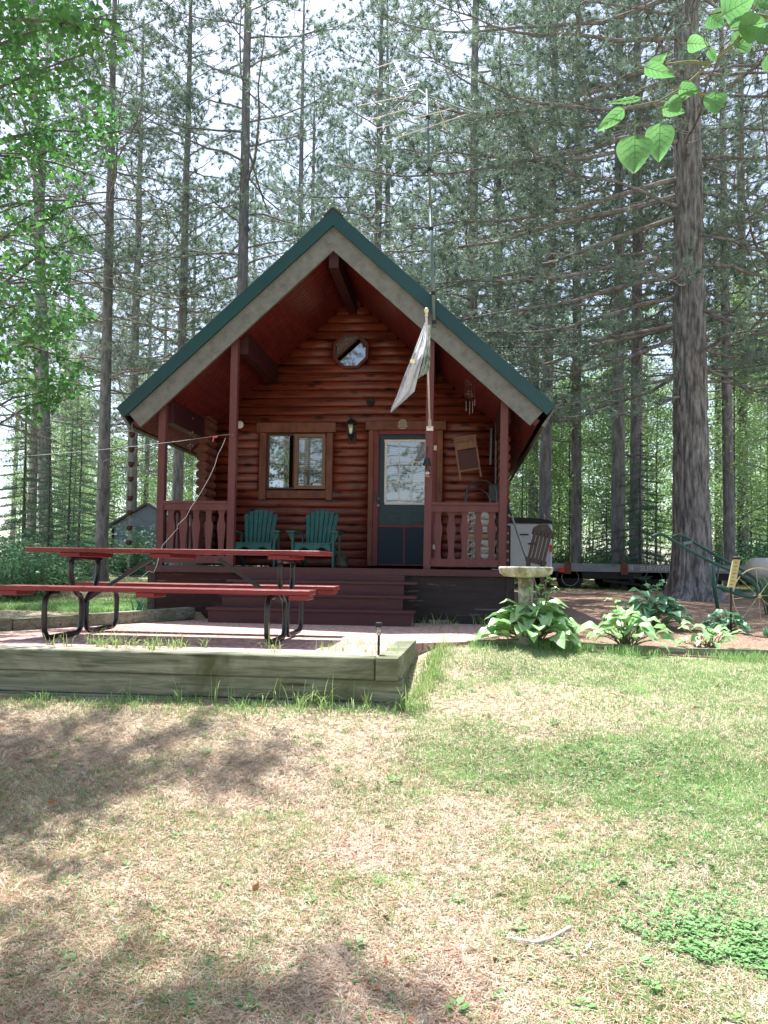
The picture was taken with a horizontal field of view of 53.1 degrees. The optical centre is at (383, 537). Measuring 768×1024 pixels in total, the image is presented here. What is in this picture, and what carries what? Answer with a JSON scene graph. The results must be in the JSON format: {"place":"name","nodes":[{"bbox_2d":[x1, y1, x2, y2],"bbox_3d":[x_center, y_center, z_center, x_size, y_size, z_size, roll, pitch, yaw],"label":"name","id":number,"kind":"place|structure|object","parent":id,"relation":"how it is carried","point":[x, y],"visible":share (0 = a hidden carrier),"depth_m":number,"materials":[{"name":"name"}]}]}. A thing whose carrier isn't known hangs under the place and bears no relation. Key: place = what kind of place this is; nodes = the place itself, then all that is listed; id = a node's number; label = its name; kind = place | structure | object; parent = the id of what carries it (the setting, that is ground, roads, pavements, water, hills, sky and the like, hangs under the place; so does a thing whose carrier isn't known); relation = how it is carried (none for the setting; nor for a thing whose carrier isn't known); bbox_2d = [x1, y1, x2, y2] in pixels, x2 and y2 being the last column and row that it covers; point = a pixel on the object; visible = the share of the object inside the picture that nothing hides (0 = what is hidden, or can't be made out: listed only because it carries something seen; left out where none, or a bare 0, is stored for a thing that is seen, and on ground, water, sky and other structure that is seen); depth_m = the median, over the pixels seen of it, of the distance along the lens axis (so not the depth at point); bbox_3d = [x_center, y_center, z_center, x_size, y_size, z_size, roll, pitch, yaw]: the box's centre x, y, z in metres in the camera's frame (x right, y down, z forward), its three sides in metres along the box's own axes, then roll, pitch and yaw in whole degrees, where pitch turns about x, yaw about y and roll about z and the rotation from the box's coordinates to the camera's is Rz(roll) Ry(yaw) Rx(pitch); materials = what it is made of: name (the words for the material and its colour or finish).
{"place":"outdoors","nodes":[
{"label":"outdoors","id":0,"kind":"place"},
{"bbox_2d":[0,618,498,656],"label":"patio","id":1,"kind":"structure","parent":0,"point":[235,637],"depth_m":7.05,"materials":[{"name":"beige concrete"}]},
{"bbox_2d":[0,547,339,644],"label":"picnic table","id":2,"kind":"object","parent":1,"relation":"on","point":[301,594],"visible":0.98,"depth_m":6.58,"materials":[{"name":"red paint"}]},
{"bbox_2d":[44,624,348,652],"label":"patio grass","id":3,"kind":"structure","parent":1,"relation":"on","point":[117,642],"depth_m":5.77,"materials":[{"name":"green plant"}]},
{"bbox_2d":[206,573,418,626],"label":"porch steps","id":4,"kind":"structure","parent":1,"relation":"on","point":[379,598],"depth_m":9.41,"materials":[{"name":"brown paint"}]},
{"bbox_2d":[0,569,767,1023],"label":"ground","id":5,"kind":"structure","parent":0,"point":[366,727],"depth_m":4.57,"materials":[{"name":"beige plant"}]},
{"bbox_2d":[0,313,53,540],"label":"broadleaf sapling","id":6,"kind":"object","parent":5,"relation":"on","point":[23,412],"visible":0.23,"depth_m":32.67,"materials":[{"name":"green plant"}]},
{"bbox_2d":[0,525,77,601],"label":"shrub","id":7,"kind":"object","parent":5,"relation":"on","point":[32,576],"visible":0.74,"depth_m":11.72,"materials":[{"name":"green plant"}]},
{"bbox_2d":[0,209,81,544],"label":"pine tree","id":8,"kind":"object","parent":5,"relation":"on","point":[13,508],"visible":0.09,"depth_m":43.17,"materials":[{"name":"green plant"}]},
{"bbox_2d":[0,389,82,582],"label":"fir tree","id":9,"kind":"object","parent":5,"relation":"on","point":[22,512],"visible":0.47,"depth_m":16.33,"materials":[{"name":"green plant"}]},
{"bbox_2d":[13,424,86,593],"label":"fir tree","id":10,"kind":"object","parent":5,"relation":"on","point":[49,514],"visible":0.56,"depth_m":13.66,"materials":[{"name":"green plant"}]},
{"bbox_2d":[0,529,100,596],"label":"shrub","id":11,"kind":"object","parent":5,"relation":"on","point":[51,570],"visible":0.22,"depth_m":12.82,"materials":[{"name":"green plant"}]},
{"bbox_2d":[22,333,98,536],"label":"broadleaf sapling","id":12,"kind":"object","parent":5,"relation":"on","point":[59,410],"visible":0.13,"depth_m":33.93,"materials":[{"name":"green plant"}]},
{"bbox_2d":[0,174,131,513],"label":"pine tree","id":13,"kind":"object","parent":5,"relation":"on","point":[71,213],"visible":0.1,"depth_m":41.49,"materials":[{"name":"green plant"}]},
{"bbox_2d":[46,418,95,580],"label":"fir tree","id":14,"kind":"object","parent":5,"relation":"on","point":[69,522],"visible":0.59,"depth_m":17.83,"materials":[{"name":"green plant"}]},
{"bbox_2d":[52,349,97,539],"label":"broadleaf sapling","id":15,"kind":"object","parent":5,"relation":"on","point":[76,435],"visible":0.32,"depth_m":28.34,"materials":[{"name":"green plant"}]},
{"bbox_2d":[0,3,161,553],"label":"pine tree","id":16,"kind":"object","parent":5,"relation":"on","point":[34,475],"visible":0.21,"depth_m":27.92,"materials":[{"name":"green plant"}]},
{"bbox_2d":[0,0,174,506],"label":"birch tree","id":17,"kind":"object","parent":5,"relation":"on","point":[62,21],"visible":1,"depth_m":6.77,"materials":[{"name":"green plant"}]},
{"bbox_2d":[53,410,123,579],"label":"fir tree","id":18,"kind":"object","parent":5,"relation":"on","point":[85,509],"visible":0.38,"depth_m":20.95,"materials":[{"name":"green plant"}]},
{"bbox_2d":[0,0,181,502],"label":"birch tree","id":19,"kind":"object","parent":5,"relation":"on","point":[51,138],"visible":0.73,"depth_m":10.76,"materials":[{"name":"green plant"}]},
{"bbox_2d":[59,433,138,545],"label":"broadleaf sapling","id":20,"kind":"object","parent":5,"relation":"on","point":[113,459],"visible":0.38,"depth_m":33.08,"materials":[{"name":"green plant"}]},
{"bbox_2d":[0,0,204,546],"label":"pine tree","id":21,"kind":"object","parent":5,"relation":"on","point":[44,303],"visible":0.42,"depth_m":17.87,"materials":[{"name":"green plant"}]},
{"bbox_2d":[30,197,198,511],"bbox_3d":[-11.123,-6.798,33.250,7.279,16.540,7.738,1,-2,6],"label":"pine tree","id":22,"kind":"object","parent":5,"relation":"on","point":[117,418],"visible":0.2,"depth_m":32.77,"materials":[{"name":"green plant"}]},
{"bbox_2d":[86,517,165,575],"bbox_3d":[-7.869,0.383,24.213,2.687,1.971,2.661,-1,-2,36],"label":"shrub","id":23,"kind":"object","parent":5,"relation":"on","point":[118,566],"visible":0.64,"depth_m":24.00,"materials":[{"name":"green plant"}]},
{"bbox_2d":[0,0,253,581],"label":"pine tree","id":24,"kind":"object","parent":5,"relation":"on","point":[102,505],"visible":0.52,"depth_m":19.74,"materials":[{"name":"green plant"}]},
{"bbox_2d":[70,207,194,503],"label":"pine tree","id":25,"kind":"object","parent":5,"relation":"on","point":[145,442],"visible":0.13,"depth_m":42.58,"materials":[{"name":"green plant"}]},
{"bbox_2d":[1,0,268,513],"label":"pine tree","id":26,"kind":"object","parent":5,"relation":"on","point":[134,440],"visible":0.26,"depth_m":29.18,"materials":[{"name":"green plant"}]},
{"bbox_2d":[110,199,204,496],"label":"pine tree","id":27,"kind":"object","parent":5,"relation":"on","point":[162,318],"visible":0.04,"depth_m":51.69,"materials":[{"name":"green plant"}]},
{"bbox_2d":[109,502,207,574],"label":"garden shed","id":28,"kind":"structure","parent":5,"relation":"on","point":[145,511],"depth_m":25.95,"materials":[{"name":"grey wood"}]},
{"bbox_2d":[120,179,235,500],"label":"pine tree","id":29,"kind":"object","parent":5,"relation":"on","point":[140,341],"visible":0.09,"depth_m":40.74,"materials":[{"name":"green plant"}]},
{"bbox_2d":[47,0,311,564],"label":"pine tree","id":30,"kind":"object","parent":5,"relation":"on","point":[178,474],"visible":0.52,"depth_m":21.01,"materials":[{"name":"green plant"}]},
{"bbox_2d":[0,607,415,704],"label":"timber retaining wall","id":31,"kind":"structure","parent":5,"relation":"on","point":[104,673],"depth_m":5.39,"materials":[{"name":"grey wood"}]},
{"bbox_2d":[21,672,412,715],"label":"wall grass","id":32,"kind":"structure","parent":5,"relation":"on","point":[365,703],"depth_m":5.18,"materials":[{"name":"green plant"}]},
{"bbox_2d":[1,690,437,718],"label":"wall foot grass","id":33,"kind":"structure","parent":5,"relation":"on","point":[48,695],"depth_m":5.19,"materials":[{"name":"green plant"}]},
{"bbox_2d":[167,150,287,470],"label":"pine tree","id":34,"kind":"object","parent":5,"relation":"on","point":[255,195],"visible":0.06,"depth_m":42.37,"materials":[{"name":"green plant"}]},
{"bbox_2d":[81,0,383,565],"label":"pine tree","id":35,"kind":"object","parent":5,"relation":"on","point":[242,275],"visible":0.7,"depth_m":20.20,"materials":[{"name":"green plant"}]},
{"bbox_2d":[173,0,407,326],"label":"pine tree","id":36,"kind":"object","parent":5,"relation":"on","point":[300,155],"visible":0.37,"depth_m":30.55,"materials":[{"name":"green plant"}]},
{"bbox_2d":[227,60,382,284],"bbox_3d":[-3.234,-9.645,33.859,10.146,22.526,8.969,1,-2,2],"label":"pine tree","id":37,"kind":"object","parent":5,"relation":"on","point":[291,175],"visible":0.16,"depth_m":33.33,"materials":[{"name":"green plant"}]},
{"bbox_2d":[116,207,555,623],"bbox_3d":[-0.346,-1.430,13.844,5.840,5.615,7.630,1,-2,6],"label":"log cabin","id":38,"kind":"object","parent":5,"relation":"on","point":[296,355],"visible":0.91,"depth_m":11.63,"materials":[{"name":"brown wood"}]},
{"bbox_2d":[235,509,282,566],"bbox_3d":[-1.877,-0.004,11.425,0.771,0.890,0.880,1,-2,0],"label":"adirondack chair","id":39,"kind":"object","parent":38,"relation":"on","point":[273,535],"visible":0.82,"depth_m":11.58,"materials":[{"name":"green paint"}]},
{"bbox_2d":[256,422,336,499],"bbox_3d":[-1.388,-1.206,12.156,1.269,1.224,0.139,1,-2,6],"label":"window","id":40,"kind":"structure","parent":38,"relation":"in","point":[280,449],"depth_m":12.15,"materials":[{"name":"brown wood"}]},
{"bbox_2d":[286,510,342,567],"bbox_3d":[-0.970,0.005,11.338,0.771,0.890,0.880,1,-2,7],"label":"adirondack chair","id":41,"kind":"object","parent":38,"relation":"on","point":[311,536],"visible":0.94,"depth_m":11.49,"materials":[{"name":"green paint"}]},
{"bbox_2d":[333,333,368,369],"bbox_3d":[-0.517,-2.933,12.115,0.558,0.558,0.130,1,-2,6],"label":"octagon window","id":42,"kind":"structure","parent":38,"relation":"in","point":[350,350],"depth_m":12.10,"materials":[{"name":"clear glass"}]},
{"bbox_2d":[365,421,445,565],"bbox_3d":[0.325,-0.689,11.970,1.256,2.254,0.145,1,-2,6],"label":"door","id":43,"kind":"structure","parent":38,"relation":"in","point":[396,456],"depth_m":11.98,"materials":[{"name":"teal paint"}]},
{"bbox_2d":[390,307,432,430],"bbox_3d":[0.360,-2.108,9.733,0.517,1.373,0.834,1,-2,6],"label":"porch flag","id":44,"kind":"object","parent":38,"relation":"attached to","point":[409,380],"visible":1,"depth_m":9.48,"materials":[{"name":"beige fabric"}]},
{"bbox_2d":[357,59,472,327],"bbox_3d":[0.348,-4.933,10.600,1.699,4.463,2.017,1,-2,6],"label":"tv antenna","id":45,"kind":"object","parent":38,"relation":"attached to","point":[427,115],"visible":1,"depth_m":9.97,"materials":[{"name":"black metal"}]},
{"bbox_2d":[453,434,481,479],"bbox_3d":[1.275,-1.234,11.764,0.448,0.702,0.034,1,-2,6],"label":"washboard","id":46,"kind":"object","parent":38,"relation":"hanging from","point":[468,460],"visible":1,"depth_m":11.76,"materials":[{"name":"brown wood"}]},
{"bbox_2d":[0,574,755,619],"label":"grass","id":47,"kind":"structure","parent":5,"relation":"on","point":[97,605],"depth_m":11.23,"materials":[{"name":"green plant"}]},
{"bbox_2d":[232,0,528,328],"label":"pine tree","id":48,"kind":"object","parent":5,"relation":"on","point":[379,204],"visible":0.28,"depth_m":23.75,"materials":[{"name":"green plant"}]},
{"bbox_2d":[0,643,763,1023],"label":"pale dead leaves","id":49,"kind":"object","parent":5,"relation":"on","point":[424,1019],"visible":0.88,"depth_m":2.87,"materials":[{"name":"beige plant"}]},
{"bbox_2d":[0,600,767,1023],"bbox_3d":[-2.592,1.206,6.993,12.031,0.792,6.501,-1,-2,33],"label":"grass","id":50,"kind":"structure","parent":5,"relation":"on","point":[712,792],"depth_m":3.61,"materials":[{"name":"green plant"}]},
{"bbox_2d":[0,614,767,1023],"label":"straw","id":51,"kind":"object","parent":5,"relation":"on","point":[454,888],"visible":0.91,"depth_m":3.02,"materials":[{"name":"beige plant"}]},
{"bbox_2d":[0,667,767,1023],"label":"twig litter","id":52,"kind":"object","parent":5,"relation":"on","point":[350,825],"visible":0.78,"depth_m":3.37,"materials":[{"name":"brown wood"}]},
{"bbox_2d":[1,646,767,1023],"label":"lawn weeds","id":53,"kind":"object","parent":5,"relation":"on","point":[465,1004],"visible":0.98,"depth_m":2.65,"materials":[{"name":"green plant"}]},
{"bbox_2d":[306,0,488,306],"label":"pine tree","id":54,"kind":"object","parent":5,"relation":"on","point":[386,53],"visible":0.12,"depth_m":31.34,"materials":[{"name":"green plant"}]},
{"bbox_2d":[401,632,458,710],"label":"corner grass","id":55,"kind":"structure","parent":5,"relation":"on","point":[432,673],"depth_m":5.82,"materials":[{"name":"green plant"}]},
{"bbox_2d":[307,0,661,510],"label":"pine tree","id":56,"kind":"object","parent":5,"relation":"on","point":[472,301],"visible":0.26,"depth_m":19.92,"materials":[{"name":"green plant"}]},
{"bbox_2d":[382,0,613,515],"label":"pine tree","id":57,"kind":"object","parent":5,"relation":"on","point":[498,300],"visible":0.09,"depth_m":25.20,"materials":[{"name":"green plant"}]},
{"bbox_2d":[421,38,599,489],"bbox_3d":[4.979,-9.285,31.920,8.336,21.922,6.908,0,-2,18],"label":"pine tree","id":58,"kind":"object","parent":5,"relation":"on","point":[556,356],"visible":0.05,"depth_m":31.70,"materials":[{"name":"green plant"}]},
{"bbox_2d":[493,517,551,585],"bbox_3d":[3.138,0.419,19.672,1.900,1.688,3.430,1,-2,6],"label":"cargo trailer","id":59,"kind":"object","parent":5,"relation":"on","point":[524,526],"visible":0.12,"depth_m":17.98,"materials":[{"name":"white metal"}]},
{"bbox_2d":[508,437,571,560],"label":"broadleaf sapling","id":60,"kind":"object","parent":5,"relation":"on","point":[521,504],"visible":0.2,"depth_m":23.82,"materials":[{"name":"green plant"}]},
{"bbox_2d":[433,13,651,523],"bbox_3d":[4.959,-8.329,26.734,8.681,19.687,9.227,3,-3,-44],"label":"pine tree","id":61,"kind":"object","parent":5,"relation":"on","point":[532,373],"visible":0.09,"depth_m":26.55,"materials":[{"name":"green plant"}]},
{"bbox_2d":[515,425,589,562],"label":"broadleaf sapling","id":62,"kind":"object","parent":5,"relation":"on","point":[555,459],"visible":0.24,"depth_m":27.02,"materials":[{"name":"green plant"}]},
{"bbox_2d":[406,0,713,585],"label":"pine tree","id":63,"kind":"object","parent":5,"relation":"on","point":[545,504],"visible":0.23,"depth_m":20.62,"materials":[{"name":"green plant"}]},
{"bbox_2d":[518,382,602,558],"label":"broadleaf sapling","id":64,"kind":"object","parent":5,"relation":"on","point":[563,494],"visible":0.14,"depth_m":29.59,"materials":[{"name":"green plant"}]},
{"bbox_2d":[513,364,609,560],"bbox_3d":[6.507,-2.537,27.663,3.850,8.211,4.422,-1,-2,36],"label":"broadleaf sapling","id":65,"kind":"object","parent":5,"relation":"on","point":[567,453],"visible":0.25,"depth_m":27.87,"materials":[{"name":"green plant"}]},
{"bbox_2d":[432,0,767,589],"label":"pine tree","id":66,"kind":"object","parent":5,"relation":"on","point":[618,493],"visible":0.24,"depth_m":18.97,"materials":[{"name":"green plant"}]},
{"bbox_2d":[583,489,627,585],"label":"fir tree","id":67,"kind":"object","parent":5,"relation":"on","point":[606,555],"visible":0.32,"depth_m":21.04,"materials":[{"name":"green plant"}]},
{"bbox_2d":[462,1,751,582],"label":"pine tree","id":68,"kind":"object","parent":5,"relation":"on","point":[576,521],"visible":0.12,"depth_m":23.95,"materials":[{"name":"green plant"}]},
{"bbox_2d":[551,358,672,563],"bbox_3d":[7.743,-2.265,24.900,4.058,7.534,3.533,1,-2,-15],"label":"broadleaf sapling","id":69,"kind":"object","parent":5,"relation":"on","point":[610,458],"visible":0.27,"depth_m":24.73,"materials":[{"name":"green plant"}]},
{"bbox_2d":[554,240,671,534],"bbox_3d":[6.994,-3.962,23.443,3.282,10.835,4.043,1,-2,-9],"label":"broadleaf sapling","id":70,"kind":"object","parent":5,"relation":"on","point":[599,465],"visible":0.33,"depth_m":23.13,"materials":[{"name":"green plant"}]},
{"bbox_2d":[468,637,767,662],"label":"edging grass","id":71,"kind":"structure","parent":5,"relation":"on","point":[616,650],"depth_m":6.60,"materials":[{"name":"green plant"}]},
{"bbox_2d":[478,0,767,587],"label":"pine tree","id":72,"kind":"object","parent":5,"relation":"on","point":[636,426],"visible":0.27,"depth_m":19.90,"materials":[{"name":"green plant"}]},
{"bbox_2d":[591,429,672,590],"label":"fir tree","id":73,"kind":"object","parent":5,"relation":"on","point":[641,551],"visible":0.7,"depth_m":18.78,"materials":[{"name":"green plant"}]},
{"bbox_2d":[499,583,767,657],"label":"mulch bed","id":74,"kind":"object","parent":5,"relation":"on","point":[577,598],"visible":0.22,"depth_m":10.98,"materials":[{"name":"brown soil"}]},
{"bbox_2d":[499,566,552,646],"bbox_3d":[1.269,0.621,6.892,0.484,0.727,0.484,1,-2,6],"label":"birdbath","id":75,"kind":"object","parent":74,"relation":"on","point":[526,576],"visible":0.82,"depth_m":6.78,"materials":[{"name":"concrete"}]},
{"bbox_2d":[474,577,599,648],"bbox_3d":[1.328,0.654,6.834,1.094,0.632,0.920,-1,-3,40],"label":"hosta plant","id":76,"kind":"object","parent":74,"relation":"on","point":[542,617],"visible":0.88,"depth_m":6.71,"materials":[{"name":"green plant"}]},
{"bbox_2d":[525,524,553,598],"bbox_3d":[1.788,0.452,8.906,0.335,1.219,0.135,1,-2,6],"label":"chair","id":77,"kind":"object","parent":74,"relation":"on","point":[541,531],"visible":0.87,"depth_m":8.86,"materials":[{"name":"brown wood"}]},
{"bbox_2d":[320,0,767,601],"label":"pine tree","id":78,"kind":"object","parent":74,"relation":"on","point":[690,576],"visible":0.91,"depth_m":13.97,"materials":[{"name":"green plant"}]},
{"bbox_2d":[586,598,677,650],"bbox_3d":[2.244,0.781,6.984,0.759,0.468,0.864,1,-2,6],"label":"hosta plant","id":79,"kind":"object","parent":74,"relation":"on","point":[647,629],"visible":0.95,"depth_m":6.95,"materials":[{"name":"green plant"}]},
{"bbox_2d":[614,644,685,655],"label":"edging block","id":80,"kind":"structure","parent":74,"relation":"on","point":[674,650],"depth_m":6.74,"materials":[{"name":"grey concrete"}]},
{"bbox_2d":[603,579,697,628],"bbox_3d":[2.962,0.742,8.589,0.983,0.570,0.932,1,-2,-13],"label":"hosta plant","id":81,"kind":"object","parent":74,"relation":"on","point":[650,608],"visible":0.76,"depth_m":8.51,"materials":[{"name":"green plant"}]},
{"bbox_2d":[651,533,767,624],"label":"walk behind plow","id":82,"kind":"object","parent":74,"relation":"on","point":[716,585],"visible":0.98,"depth_m":8.84,"materials":[{"name":"green paint"}]},
{"bbox_2d":[674,619,744,647],"bbox_3d":[2.953,0.892,7.027,0.610,0.291,0.547,1,-2,6],"label":"hosta plant","id":83,"kind":"object","parent":74,"relation":"on","point":[712,633],"visible":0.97,"depth_m":7.00,"materials":[{"name":"green plant"}]},
{"bbox_2d":[685,647,758,656],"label":"edging block","id":84,"kind":"structure","parent":74,"relation":"on","point":[700,651],"depth_m":6.72,"materials":[{"name":"grey concrete"}]},
{"bbox_2d":[700,609,752,631],"bbox_3d":[3.718,0.898,8.367,0.545,0.272,0.640,1,-2,-10],"label":"hosta plant","id":85,"kind":"object","parent":74,"relation":"on","point":[739,622],"visible":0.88,"depth_m":8.29,"materials":[{"name":"green plant"}]},
{"bbox_2d":[514,647,767,978],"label":"clover","id":86,"kind":"object","parent":5,"relation":"on","point":[689,922],"visible":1,"depth_m":2.80,"materials":[{"name":"green plant"}]},
{"bbox_2d":[548,562,753,590],"bbox_3d":[6.771,0.969,18.968,5.377,0.672,2.090,1,-2,6],"label":"flatbed trailer","id":87,"kind":"object","parent":5,"relation":"on","point":[569,574],"visible":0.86,"depth_m":18.18,"materials":[{"name":"black metal"}]},
{"bbox_2d":[592,371,718,564],"bbox_3d":[8.811,-2.093,25.799,3.929,7.295,3.421,1,-2,-6],"label":"broadleaf sapling","id":88,"kind":"object","parent":5,"relation":"on","point":[655,434],"visible":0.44,"depth_m":25.73,"materials":[{"name":"green plant"}]},
{"bbox_2d":[578,1,767,585],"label":"pine tree","id":89,"kind":"object","parent":5,"relation":"on","point":[729,542],"visible":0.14,"depth_m":22.10,"materials":[{"name":"green plant"}]},
{"bbox_2d":[586,0,767,557],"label":"pine tree","id":90,"kind":"object","parent":5,"relation":"on","point":[740,185],"visible":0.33,"depth_m":15.27,"materials":[{"name":"green plant"}]},
{"bbox_2d":[601,1,767,557],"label":"pine tree","id":91,"kind":"object","parent":5,"relation":"on","point":[745,536],"visible":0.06,"depth_m":24.68,"materials":[{"name":"green plant"}]},
{"bbox_2d":[625,112,767,560],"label":"pine tree","id":92,"kind":"object","parent":5,"relation":"on","point":[716,400],"visible":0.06,"depth_m":28.84,"materials":[{"name":"green plant"}]},
{"bbox_2d":[706,277,767,546],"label":"broadleaf sapling","id":93,"kind":"object","parent":5,"relation":"on","point":[741,459],"visible":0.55,"depth_m":22.68,"materials":[{"name":"green plant"}]},
{"bbox_2d":[706,252,767,584],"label":"broadleaf sapling","id":94,"kind":"object","parent":5,"relation":"on","point":[739,477],"visible":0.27,"depth_m":24.01,"materials":[{"name":"green plant"}]},
{"bbox_2d":[716,236,767,532],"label":"broadleaf sapling","id":95,"kind":"object","parent":5,"relation":"on","point":[765,462],"visible":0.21,"depth_m":26.43,"materials":[{"name":"green plant"}]},
{"bbox_2d":[744,558,767,599],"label":"propane tank","id":96,"kind":"object","parent":5,"relation":"on","point":[756,563],"visible":0.72,"depth_m":14.42,"materials":[{"name":"metal"}]},
{"bbox_2d":[0,0,767,563],"label":"sky","id":97,"kind":"structure","parent":0,"point":[231,95],"materials":[{"name":"white"}]},
{"bbox_2d":[596,0,767,172],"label":"aspen branch","id":98,"kind":"object","parent":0,"point":[634,151],"visible":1,"depth_m":1.32,"materials":[{"name":"green plant"}]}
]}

